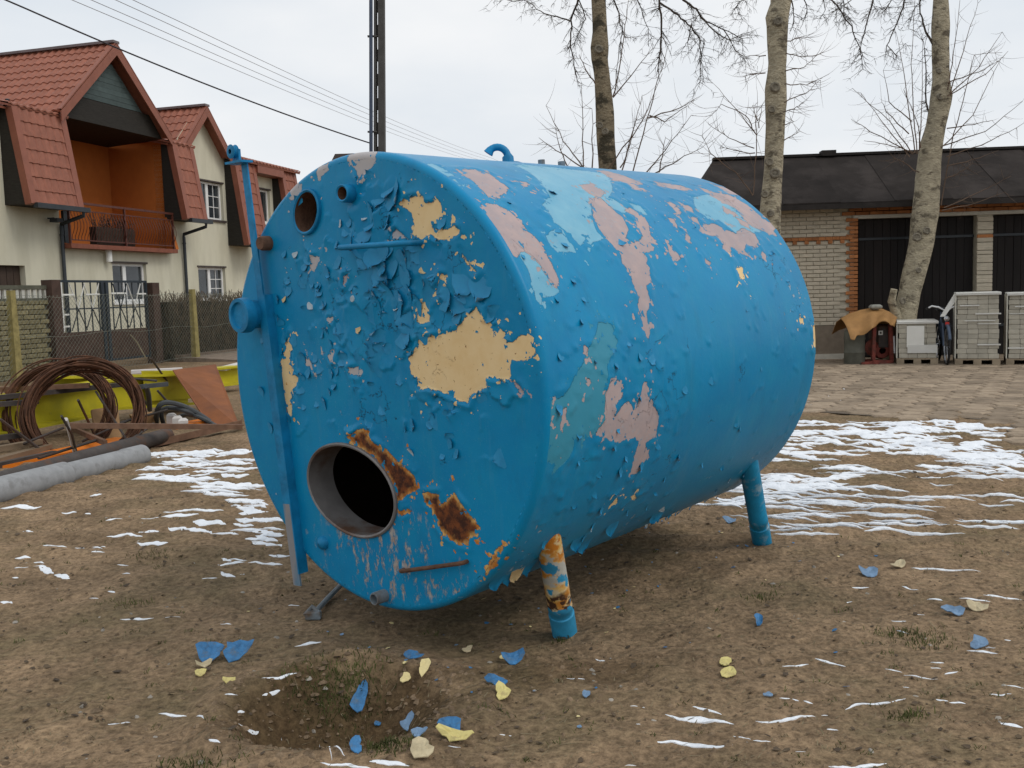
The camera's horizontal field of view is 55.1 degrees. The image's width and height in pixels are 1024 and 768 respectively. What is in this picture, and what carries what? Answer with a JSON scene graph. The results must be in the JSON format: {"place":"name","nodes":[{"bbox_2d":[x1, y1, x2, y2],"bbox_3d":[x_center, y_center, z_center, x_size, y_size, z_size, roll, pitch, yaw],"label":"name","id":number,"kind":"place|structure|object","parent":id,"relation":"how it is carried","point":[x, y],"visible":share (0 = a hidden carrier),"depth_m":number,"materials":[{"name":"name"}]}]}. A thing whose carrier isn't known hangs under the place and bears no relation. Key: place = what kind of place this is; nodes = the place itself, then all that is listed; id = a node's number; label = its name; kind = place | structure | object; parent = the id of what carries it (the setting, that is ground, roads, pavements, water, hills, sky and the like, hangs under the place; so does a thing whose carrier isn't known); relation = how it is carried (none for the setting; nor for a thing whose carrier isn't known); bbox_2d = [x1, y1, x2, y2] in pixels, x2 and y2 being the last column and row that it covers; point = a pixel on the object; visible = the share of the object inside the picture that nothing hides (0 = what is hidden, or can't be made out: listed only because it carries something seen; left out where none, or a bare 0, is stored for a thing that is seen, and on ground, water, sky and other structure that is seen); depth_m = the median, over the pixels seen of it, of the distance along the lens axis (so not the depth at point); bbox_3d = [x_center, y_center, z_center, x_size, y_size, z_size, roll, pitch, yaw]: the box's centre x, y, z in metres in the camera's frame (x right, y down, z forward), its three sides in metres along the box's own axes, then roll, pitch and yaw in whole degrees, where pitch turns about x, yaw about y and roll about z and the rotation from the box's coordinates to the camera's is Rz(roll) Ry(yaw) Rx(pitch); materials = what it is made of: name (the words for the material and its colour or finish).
{"place":"outdoors","nodes":[
{"label":"outdoors","id":0,"kind":"place"},
{"bbox_2d":[0,40,212,332],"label":"row house","id":1,"kind":"structure","parent":0,"point":[90,189],"depth_m":27.22,"materials":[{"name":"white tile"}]},
{"bbox_2d":[0,265,20,298],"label":"garage door","id":2,"kind":"structure","parent":1,"relation":"in","point":[9,275],"depth_m":24.32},
{"bbox_2d":[111,261,147,304],"bbox_3d":[-11.133,-2.934,28.547,0.220,1.230,1.660,0,5,16],"label":"window","id":3,"kind":"structure","parent":1,"relation":"in","point":[133,271],"depth_m":28.62,"materials":[{"name":"white plastic"}]},
{"bbox_2d":[134,103,299,300],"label":"row house","id":4,"kind":"structure","parent":0,"point":[219,253],"depth_m":33.04,"materials":[{"name":"paint"}]},
{"bbox_2d":[197,265,226,300],"bbox_3d":[-9.980,-3.320,32.588,0.220,1.190,1.720,0,5,16],"label":"window","id":5,"kind":"structure","parent":4,"relation":"in","point":[210,279],"depth_m":32.70,"materials":[{"name":"white plastic"}]},
{"bbox_2d":[200,178,226,222],"bbox_3d":[-9.998,-6.059,32.548,0.220,1.350,1.500,0,5,16],"label":"window","id":6,"kind":"structure","parent":4,"relation":"in","point":[211,191],"depth_m":32.77,"materials":[{"name":"white plastic"}]},
{"bbox_2d":[259,187,270,224],"bbox_3d":[-9.128,-6.450,35.599,0.220,1.320,1.390,0,5,16],"label":"window","id":7,"kind":"structure","parent":4,"relation":"in","point":[263,193],"depth_m":36.06,"materials":[{"name":"white plastic"}]},
{"bbox_2d":[133,0,492,158],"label":"power line","id":8,"kind":"object","parent":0,"point":[274,66],"visible":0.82,"depth_m":26.28,"materials":[{"name":"metal"}]},
{"bbox_2d":[0,353,1023,767],"bbox_3d":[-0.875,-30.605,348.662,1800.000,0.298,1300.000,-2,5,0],"label":"ground","id":9,"kind":"structure","parent":0,"point":[120,493],"depth_m":4.25,"materials":[{"name":"soil"}]},
{"bbox_2d":[0,432,21,440],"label":"scrap bar","id":10,"kind":"object","parent":9,"relation":"on","point":[9,436],"visible":0.56,"depth_m":9.78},
{"bbox_2d":[0,285,51,381],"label":"concrete fence","id":11,"kind":"object","parent":9,"relation":"on","point":[18,289],"visible":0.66,"depth_m":19.74,"materials":[{"name":"concrete"}]},
{"bbox_2d":[0,379,113,434],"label":"steel beam","id":12,"kind":"structure","parent":9,"relation":"on","point":[65,405],"depth_m":10.89,"materials":[{"name":"metal"}]},
{"bbox_2d":[0,400,38,406],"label":"scrap bar","id":13,"kind":"object","parent":12,"relation":"on","point":[7,403],"visible":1,"depth_m":9.87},
{"bbox_2d":[0,383,120,399],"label":"scrap bar","id":14,"kind":"object","parent":12,"relation":"on","point":[47,392],"visible":0.44,"depth_m":10.54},
{"bbox_2d":[0,383,89,391],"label":"scrap bar","id":15,"kind":"object","parent":14,"relation":"on","point":[69,386],"visible":0.56,"depth_m":10.54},
{"bbox_2d":[1,358,117,442],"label":"wire coil","id":16,"kind":"object","parent":9,"relation":"on","point":[96,381],"visible":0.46,"depth_m":10.51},
{"bbox_2d":[3,437,121,467],"bbox_3d":[-4.414,0.678,9.585,0.300,0.050,1.777,0,6,21],"label":"orange plank","id":17,"kind":"object","parent":9,"relation":"on","point":[90,445],"visible":0.11,"depth_m":9.59,"materials":[{"name":"paint"}]},
{"bbox_2d":[0,444,52,460],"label":"scrap bar","id":18,"kind":"object","parent":17,"relation":"on","point":[27,451],"visible":1,"depth_m":9.33,"materials":[{"name":"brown wood"}]},
{"bbox_2d":[0,418,38,447],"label":"steel rod","id":19,"kind":"object","parent":18,"relation":"on","point":[18,433],"visible":1,"depth_m":9.30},
{"bbox_2d":[0,439,42,451],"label":"scrap bar","id":20,"kind":"object","parent":18,"relation":"on","point":[11,446],"visible":0.89,"depth_m":9.40,"materials":[{"name":"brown wood"}]},
{"bbox_2d":[23,426,63,444],"bbox_3d":[-4.583,0.520,9.506,0.466,0.183,0.028,-4,6,-25],"label":"steel rod","id":21,"kind":"object","parent":20,"relation":"on","point":[45,434],"visible":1,"depth_m":9.52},
{"bbox_2d":[0,450,54,467],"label":"scrap bar","id":22,"kind":"object","parent":17,"relation":"on","point":[19,459],"visible":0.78,"depth_m":9.02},
{"bbox_2d":[37,439,96,459],"bbox_3d":[-4.181,0.612,9.253,0.028,0.064,0.808,0,5,14],"label":"steel rod","id":23,"kind":"object","parent":17,"relation":"on","point":[64,450],"visible":1,"depth_m":9.19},
{"bbox_2d":[60,415,76,450],"bbox_3d":[-4.027,0.467,8.983,0.067,0.509,1.280,-4,6,-20],"label":"steel rod","id":24,"kind":"object","parent":17,"relation":"on","point":[69,430],"visible":0.81,"depth_m":8.64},
{"bbox_2d":[64,417,75,451],"bbox_3d":[-4.060,0.488,9.032,0.036,0.468,1.007,-4,6,-21],"label":"pale stick","id":25,"kind":"object","parent":24,"relation":"on","point":[69,435],"visible":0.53,"depth_m":8.99,"materials":[{"name":"grey wood"}]},
{"bbox_2d":[81,418,130,442],"bbox_3d":[-4.158,0.475,10.071,0.493,0.222,0.028,-3,5,-16],"label":"steel rod","id":26,"kind":"object","parent":17,"relation":"on","point":[104,431],"visible":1,"depth_m":10.05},
{"bbox_2d":[71,429,106,444],"bbox_3d":[-4.365,0.521,10.079,0.035,0.050,1.567,-5,6,-35],"label":"scrap bar","id":27,"kind":"object","parent":26,"relation":"on","point":[91,436],"visible":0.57,"depth_m":9.91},
{"bbox_2d":[0,445,150,501],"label":"concrete pipe","id":28,"kind":"object","parent":9,"relation":"on","point":[16,484],"visible":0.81,"depth_m":7.96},
{"bbox_2d":[17,355,146,449],"bbox_3d":[-4.367,0.291,10.011,1.206,1.155,0.699,-3,6,-18],"label":"wire coil","id":29,"kind":"object","parent":9,"relation":"on","point":[40,386],"visible":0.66,"depth_m":10.05,"materials":[{"name":"metal"}]},
{"bbox_2d":[95,391,126,438],"bbox_3d":[-4.189,0.333,10.268,0.028,0.472,0.969,-6,7,-39],"label":"steel rod","id":30,"kind":"object","parent":29,"relation":"on","point":[108,410],"visible":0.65,"depth_m":10.31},
{"bbox_2d":[77,399,94,434],"bbox_3d":[-4.342,0.377,10.053,0.028,0.509,0.611,-2,5,-9],"label":"steel rod","id":31,"kind":"object","parent":9,"relation":"on","point":[84,413],"visible":0.65,"depth_m":9.93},
{"bbox_2d":[0,429,173,475],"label":"steel tube","id":32,"kind":"object","parent":9,"relation":"on","point":[154,438],"visible":0.62,"depth_m":8.90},
{"bbox_2d":[41,280,163,373],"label":"driveway gate","id":33,"kind":"structure","parent":9,"relation":"on","point":[54,288],"depth_m":21.96,"materials":[{"name":"metal"}]},
{"bbox_2d":[90,406,120,438],"bbox_3d":[-4.463,0.435,10.781,0.289,0.313,0.683,-4,6,-24],"label":"wooden board","id":34,"kind":"object","parent":9,"relation":"on","point":[96,415],"visible":0.29,"depth_m":10.73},
{"bbox_2d":[120,409,167,422],"bbox_3d":[-4.204,0.384,10.962,0.703,0.164,0.028,-5,6,-30],"label":"steel rod","id":35,"kind":"object","parent":34,"relation":"on","point":[156,412],"visible":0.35,"depth_m":11.05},
{"bbox_2d":[0,289,241,383],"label":"chain link fence","id":36,"kind":"object","parent":9,"relation":"on","point":[14,348],"visible":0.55,"depth_m":20.77,"materials":[{"name":"metal"}]},
{"bbox_2d":[49,374,194,414],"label":"steel beam","id":37,"kind":"structure","parent":9,"relation":"on","point":[123,399],"depth_m":12.11,"materials":[{"name":"metal"}]},
{"bbox_2d":[141,370,190,400],"bbox_3d":[-4.491,0.015,12.876,0.055,0.468,1.174,0,6,17],"label":"yellow panel","id":38,"kind":"object","parent":37,"relation":"on","point":[174,389],"visible":0.43,"depth_m":12.84,"materials":[{"name":"paint"}]},
{"bbox_2d":[129,412,154,422],"bbox_3d":[-4.247,0.409,11.271,0.098,0.157,0.299,3,7,43],"label":"wooden board","id":39,"kind":"object","parent":9,"relation":"on","point":[150,419],"visible":0.29,"depth_m":11.31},
{"bbox_2d":[143,383,151,411],"bbox_3d":[-4.215,0.165,11.375,0.067,0.437,1.162,-3,6,-19],"label":"bent pipe","id":40,"kind":"object","parent":9,"relation":"on","point":[148,395],"visible":1,"depth_m":11.38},
{"bbox_2d":[139,382,168,388],"bbox_3d":[-4.121,0.021,11.168,0.030,0.050,0.471,2,6,36],"label":"scrap bar","id":41,"kind":"object","parent":40,"relation":"on","point":[160,384],"visible":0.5,"depth_m":11.22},
{"bbox_2d":[69,423,242,429],"bbox_3d":[-3.475,0.415,9.642,1.630,0.210,0.050,-5,6,-29],"label":"steel bar","id":42,"kind":"object","parent":9,"relation":"on","point":[146,426],"visible":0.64,"depth_m":9.59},
{"bbox_2d":[131,367,181,373],"bbox_3d":[-5.642,-0.214,15.603,0.766,0.050,0.200,-4,6,-19],"label":"scrap bar","id":43,"kind":"object","parent":9,"relation":"on","point":[140,370],"visible":0.71,"depth_m":15.51,"materials":[{"name":"grey metal"}]},
{"bbox_2d":[166,413,187,423],"bbox_3d":[-3.836,0.418,11.248,0.138,0.140,0.490,-6,7,-39],"label":"pipe fitting","id":44,"kind":"object","parent":9,"relation":"on","point":[172,418],"visible":0.77,"depth_m":11.20,"materials":[{"name":"white plastic"}]},
{"bbox_2d":[154,400,210,422],"bbox_3d":[-3.837,0.340,11.316,0.752,0.354,0.451,-2,5,0],"label":"hose","id":45,"kind":"object","parent":9,"relation":"on","point":[160,404],"visible":0.81,"depth_m":11.25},
{"bbox_2d":[159,405,215,423],"bbox_3d":[-3.740,0.377,11.388,0.763,0.281,0.220,-1,5,5],"label":"hose","id":46,"kind":"object","parent":9,"relation":"on","point":[175,408],"visible":0.66,"depth_m":11.31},
{"bbox_2d":[176,419,206,429],"bbox_3d":[-3.679,0.449,11.514,0.220,0.080,0.690,3,7,41],"label":"orange plank","id":47,"kind":"object","parent":9,"relation":"on","point":[197,421],"visible":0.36,"depth_m":11.43,"materials":[{"name":"paint"}]},
{"bbox_2d":[179,413,212,423],"bbox_3d":[-3.764,0.413,11.491,0.712,0.159,0.161,2,6,31],"label":"hose","id":48,"kind":"object","parent":9,"relation":"on","point":[200,417],"visible":0.7,"depth_m":11.33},
{"bbox_2d":[155,420,243,446],"bbox_3d":[-3.362,0.521,10.367,0.135,0.121,1.427,1,6,27],"label":"angle iron","id":49,"kind":"object","parent":9,"relation":"on","point":[186,436],"visible":0.46,"depth_m":10.28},
{"bbox_2d":[160,289,241,361],"bbox_3d":[-7.688,-1.727,26.875,1.556,1.797,6.308,0,6,17],"label":"hedge","id":50,"kind":"object","parent":9,"relation":"on","point":[202,326],"visible":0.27,"depth_m":25.10,"materials":[{"name":"plant"}]},
{"bbox_2d":[195,668,206,675],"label":"paint chip","id":51,"kind":"object","parent":9,"relation":"on","point":[200,672],"visible":1,"depth_m":3.88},
{"bbox_2d":[195,658,212,667],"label":"paint chip","id":52,"kind":"object","parent":9,"relation":"on","point":[204,664],"visible":1,"depth_m":3.96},
{"bbox_2d":[173,364,236,423],"bbox_3d":[-3.888,0.123,12.289,0.602,0.561,2.689,-4,6,-21],"label":"rusty sheet","id":53,"kind":"object","parent":9,"relation":"on","point":[204,387],"visible":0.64,"depth_m":12.21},
{"bbox_2d":[175,348,236,361],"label":"kerb","id":54,"kind":"structure","parent":9,"relation":"on","point":[211,352],"depth_m":24.69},
{"bbox_2d":[195,642,223,661],"bbox_3d":[-1.249,1.101,4.050,0.115,0.065,0.098,-2,5,0],"label":"paint chip","id":55,"kind":"object","parent":9,"relation":"on","point":[208,650],"visible":1,"depth_m":4.05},
{"bbox_2d":[183,351,236,361],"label":"verge","id":56,"kind":"structure","parent":9,"relation":"on","point":[231,356],"depth_m":23.74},
{"bbox_2d":[217,365,238,386],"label":"steel beam","id":57,"kind":"structure","parent":9,"relation":"on","point":[229,377],"depth_m":15.65,"materials":[{"name":"metal"}]},
{"bbox_2d":[223,639,253,662],"bbox_3d":[-1.125,1.095,4.046,0.125,0.072,0.063,-4,6,-24],"label":"paint chip","id":58,"kind":"object","parent":9,"relation":"on","point":[235,650],"visible":1,"depth_m":4.04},
{"bbox_2d":[303,584,342,620],"bbox_3d":[-0.916,1.042,4.782,0.086,0.061,0.492,-1,5,3],"label":"metal rod","id":59,"kind":"object","parent":9,"relation":"on","point":[312,612],"visible":0.94,"depth_m":4.57,"materials":[{"name":"metal"}]},
{"bbox_2d":[349,735,361,753],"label":"paint chip","id":60,"kind":"object","parent":9,"relation":"on","point":[354,744],"visible":1,"depth_m":3.17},
{"bbox_2d":[350,680,367,712],"bbox_3d":[-0.589,1.205,3.798,0.056,0.092,0.107,0,5,15],"label":"paint chip","id":61,"kind":"object","parent":9,"relation":"on","point":[357,702],"visible":1,"depth_m":3.79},
{"bbox_2d":[367,0,385,151],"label":"utility pole","id":62,"kind":"object","parent":9,"relation":"on","point":[379,82],"visible":0.42,"depth_m":19.51,"materials":[{"name":"concrete"}]},
{"bbox_2d":[5,0,368,142],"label":"service cable","id":63,"kind":"object","parent":62,"relation":"attached to","point":[177,72],"visible":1,"depth_m":16.82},
{"bbox_2d":[72,0,461,157],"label":"power line","id":64,"kind":"object","parent":62,"relation":"attached to","point":[221,63],"visible":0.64,"depth_m":25.67,"materials":[{"name":"metal"}]},
{"bbox_2d":[92,0,474,158],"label":"power line","id":65,"kind":"object","parent":62,"relation":"attached to","point":[243,66],"visible":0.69,"depth_m":26.09,"materials":[{"name":"metal"}]},
{"bbox_2d":[116,0,486,159],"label":"power line","id":66,"kind":"object","parent":62,"relation":"attached to","point":[260,66],"visible":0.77,"depth_m":25.84,"materials":[{"name":"metal"}]},
{"bbox_2d":[400,672,410,682],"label":"paint chip","id":67,"kind":"object","parent":9,"relation":"on","point":[406,676],"visible":1,"depth_m":3.81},
{"bbox_2d":[400,711,413,730],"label":"paint chip","id":68,"kind":"object","parent":9,"relation":"on","point":[405,723],"visible":1,"depth_m":3.62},
{"bbox_2d":[404,649,423,658],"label":"paint chip","id":69,"kind":"object","parent":9,"relation":"on","point":[410,654],"visible":1,"depth_m":3.94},
{"bbox_2d":[411,726,427,736],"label":"paint chip","id":70,"kind":"object","parent":9,"relation":"on","point":[417,731],"visible":0.97,"depth_m":3.25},
{"bbox_2d":[410,736,433,757],"bbox_3d":[-0.286,1.160,3.136,0.077,0.033,0.090,-2,5,0],"label":"paint chip","id":71,"kind":"object","parent":9,"relation":"on","point":[421,747],"visible":1,"depth_m":3.13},
{"bbox_2d":[419,658,430,676],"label":"paint chip","id":72,"kind":"object","parent":9,"relation":"on","point":[424,665],"visible":1,"depth_m":3.81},
{"bbox_2d":[437,716,460,729],"bbox_3d":[-0.207,1.140,3.288,0.084,0.048,0.035,1,6,28],"label":"paint chip","id":73,"kind":"object","parent":9,"relation":"on","point":[454,722],"visible":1,"depth_m":3.29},
{"bbox_2d":[436,723,473,741],"bbox_3d":[-0.190,1.150,3.233,0.131,0.046,0.040,0,6,18],"label":"paint chip","id":74,"kind":"object","parent":9,"relation":"on","point":[451,734],"visible":1,"depth_m":3.24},
{"bbox_2d":[484,673,507,685],"bbox_3d":[-0.059,1.103,3.663,0.093,0.036,0.032,1,6,27],"label":"paint chip","id":75,"kind":"object","parent":9,"relation":"on","point":[494,679],"visible":0.89,"depth_m":3.67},
{"bbox_2d":[496,681,510,699],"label":"paint chip","id":76,"kind":"object","parent":9,"relation":"on","point":[503,690],"visible":1,"depth_m":3.58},
{"bbox_2d":[6,465,1008,763],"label":"pebbles","id":77,"kind":"object","parent":9,"relation":"on","point":[488,661],"visible":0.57,"depth_m":3.81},
{"bbox_2d":[0,401,1023,767],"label":"snow","id":78,"kind":"structure","parent":9,"relation":"on","point":[786,487],"depth_m":7.12,"materials":[{"name":"snow"}]},
{"bbox_2d":[0,435,1023,767],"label":"grass","id":79,"kind":"structure","parent":9,"relation":"on","point":[406,741],"depth_m":3.81,"materials":[{"name":"plant"}]},
{"bbox_2d":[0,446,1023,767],"bbox_3d":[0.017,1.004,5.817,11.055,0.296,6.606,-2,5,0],"label":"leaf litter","id":80,"kind":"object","parent":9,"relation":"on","point":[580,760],"visible":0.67,"depth_m":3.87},
{"bbox_2d":[0,449,1023,767],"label":"dirt clods","id":81,"kind":"object","parent":9,"relation":"on","point":[416,701],"visible":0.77,"depth_m":3.70,"materials":[{"name":"soil"}]},
{"bbox_2d":[0,425,1023,767],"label":"straw","id":82,"kind":"object","parent":9,"relation":"on","point":[538,647],"visible":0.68,"depth_m":3.79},
{"bbox_2d":[501,648,524,664],"bbox_3d":[0.004,1.099,3.964,0.097,0.056,0.051,-2,5,0],"label":"paint chip","id":83,"kind":"object","parent":9,"relation":"on","point":[514,658],"visible":1,"depth_m":3.97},
{"bbox_2d":[225,143,815,638],"bbox_3d":[0.147,-0.068,5.018,1.960,2.269,2.574,3,7,40],"label":"storage tank","id":84,"kind":"object","parent":9,"relation":"on","point":[459,379],"visible":1,"depth_m":4.11,"materials":[{"name":"metal"}]},
{"bbox_2d":[327,531,801,727],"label":"paint crumbs","id":85,"kind":"object","parent":9,"relation":"on","point":[579,726],"visible":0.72,"depth_m":4.33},
{"bbox_2d":[259,520,877,692],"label":"paint crumbs","id":86,"kind":"object","parent":9,"relation":"on","point":[834,629],"visible":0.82,"depth_m":4.43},
{"bbox_2d":[478,0,761,172],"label":"poplar tree","id":87,"kind":"object","parent":9,"relation":"on","point":[605,133],"visible":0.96,"depth_m":14.59,"materials":[{"name":"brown plant"}]},
{"bbox_2d":[719,656,731,665],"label":"paint chip","id":88,"kind":"object","parent":9,"relation":"on","point":[725,661],"visible":1,"depth_m":3.86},
{"bbox_2d":[720,666,736,677],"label":"paint chip","id":89,"kind":"object","parent":9,"relation":"on","point":[728,671],"visible":1,"depth_m":3.73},
{"bbox_2d":[722,516,735,523],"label":"paint chip","id":90,"kind":"object","parent":9,"relation":"on","point":[728,519],"visible":1,"depth_m":6.02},
{"bbox_2d":[754,613,762,625],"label":"paint chip","id":91,"kind":"object","parent":9,"relation":"on","point":[758,618],"visible":1,"depth_m":4.31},
{"bbox_2d":[701,146,1023,358],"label":"barn","id":92,"kind":"structure","parent":9,"relation":"on","point":[845,224],"depth_m":18.57,"materials":[{"name":"brick"}]},
{"bbox_2d":[857,218,910,356],"bbox_3d":[7.125,-1.829,18.690,1.060,2.600,0.095,-1,5,4],"label":"door","id":93,"kind":"structure","parent":92,"relation":"in","point":[882,243],"depth_m":18.63,"materials":[{"name":"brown wood"}]},
{"bbox_2d":[917,216,973,354],"bbox_3d":[8.188,-1.852,18.616,1.050,2.600,0.095,-1,5,4],"label":"door","id":94,"kind":"structure","parent":92,"relation":"in","point":[949,271],"depth_m":18.56,"materials":[{"name":"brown wood"}]},
{"bbox_2d":[992,214,1023,353],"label":"door","id":95,"kind":"structure","parent":92,"relation":"in","point":[1008,230],"depth_m":18.47,"materials":[{"name":"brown wood"}]},
{"bbox_2d":[859,565,877,576],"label":"paint chip","id":96,"kind":"object","parent":9,"relation":"on","point":[870,571],"visible":1,"depth_m":4.92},
{"bbox_2d":[890,559,905,567],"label":"paint chip","id":97,"kind":"object","parent":9,"relation":"on","point":[901,563],"visible":1,"depth_m":5.08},
{"bbox_2d":[941,604,964,615],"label":"paint chip","id":98,"kind":"object","parent":9,"relation":"on","point":[958,610],"visible":1,"depth_m":4.38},
{"bbox_2d":[966,599,988,610],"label":"paint chip","id":99,"kind":"object","parent":9,"relation":"on","point":[974,606],"visible":1,"depth_m":4.42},
{"bbox_2d":[970,634,988,649],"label":"paint chip","id":100,"kind":"object","parent":9,"relation":"on","point":[977,641],"visible":1,"depth_m":3.99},
{"bbox_2d":[0,0,1023,182],"label":"sky","id":101,"kind":"structure","parent":0,"point":[457,74],"materials":[{"name":"white"}]},
{"bbox_2d":[803,354,1023,445],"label":"paving","id":102,"kind":"structure","parent":0,"point":[941,390],"depth_m":12.68,"materials":[{"name":"stone"}]},
{"bbox_2d":[682,0,899,234],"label":"poplar tree","id":103,"kind":"object","parent":102,"relation":"on","point":[777,23],"visible":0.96,"depth_m":13.82,"materials":[{"name":"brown plant"}]},
{"bbox_2d":[844,330,865,364],"bbox_3d":[6.054,-0.657,17.357,0.370,0.625,0.370,-2,5,0],"label":"barrel","id":104,"kind":"object","parent":102,"relation":"on","point":[854,351],"visible":0.81,"depth_m":17.22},
{"bbox_2d":[861,324,895,364],"bbox_3d":[6.443,-0.724,17.511,0.678,0.720,0.737,-2,5,0],"label":"covered machine","id":105,"kind":"object","parent":102,"relation":"on","point":[881,343],"visible":0.93,"depth_m":17.33,"materials":[{"name":"metal"}]},
{"bbox_2d":[832,308,896,339],"bbox_3d":[6.379,-1.086,17.504,1.032,0.527,1.130,-2,5,0],"label":"tarpaulin","id":106,"kind":"object","parent":105,"relation":"on","point":[860,322],"visible":0.96,"depth_m":17.24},
{"bbox_2d":[895,319,938,363],"bbox_3d":[7.123,-0.750,17.316,0.667,0.756,1.004,0,6,20],"label":"pallet stack","id":107,"kind":"object","parent":102,"relation":"on","point":[915,341],"visible":1,"depth_m":16.87,"materials":[{"name":"grey concrete"}]},
{"bbox_2d":[822,0,1023,360],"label":"poplar tree","id":108,"kind":"object","parent":102,"relation":"on","point":[923,225],"visible":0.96,"depth_m":17.47,"materials":[{"name":"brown plant"}]},
{"bbox_2d":[925,305,956,364],"bbox_3d":[7.484,-0.872,17.124,0.577,1.019,1.618,-2,5,0],"label":"bicycle","id":109,"kind":"object","parent":102,"relation":"on","point":[942,329],"visible":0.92,"depth_m":16.84,"materials":[{"name":"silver metal"}]},
{"bbox_2d":[940,291,1001,364],"bbox_3d":[7.836,-0.963,16.849,0.928,1.224,1.004,1,6,22],"label":"pallet stack","id":110,"kind":"object","parent":102,"relation":"on","point":[975,328],"visible":1,"depth_m":16.39,"materials":[{"name":"grey concrete"}]},
{"bbox_2d":[1003,292,1023,364],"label":"pallet stack","id":111,"kind":"object","parent":102,"relation":"on","point":[1013,349],"visible":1,"depth_m":16.18,"materials":[{"name":"grey concrete"}]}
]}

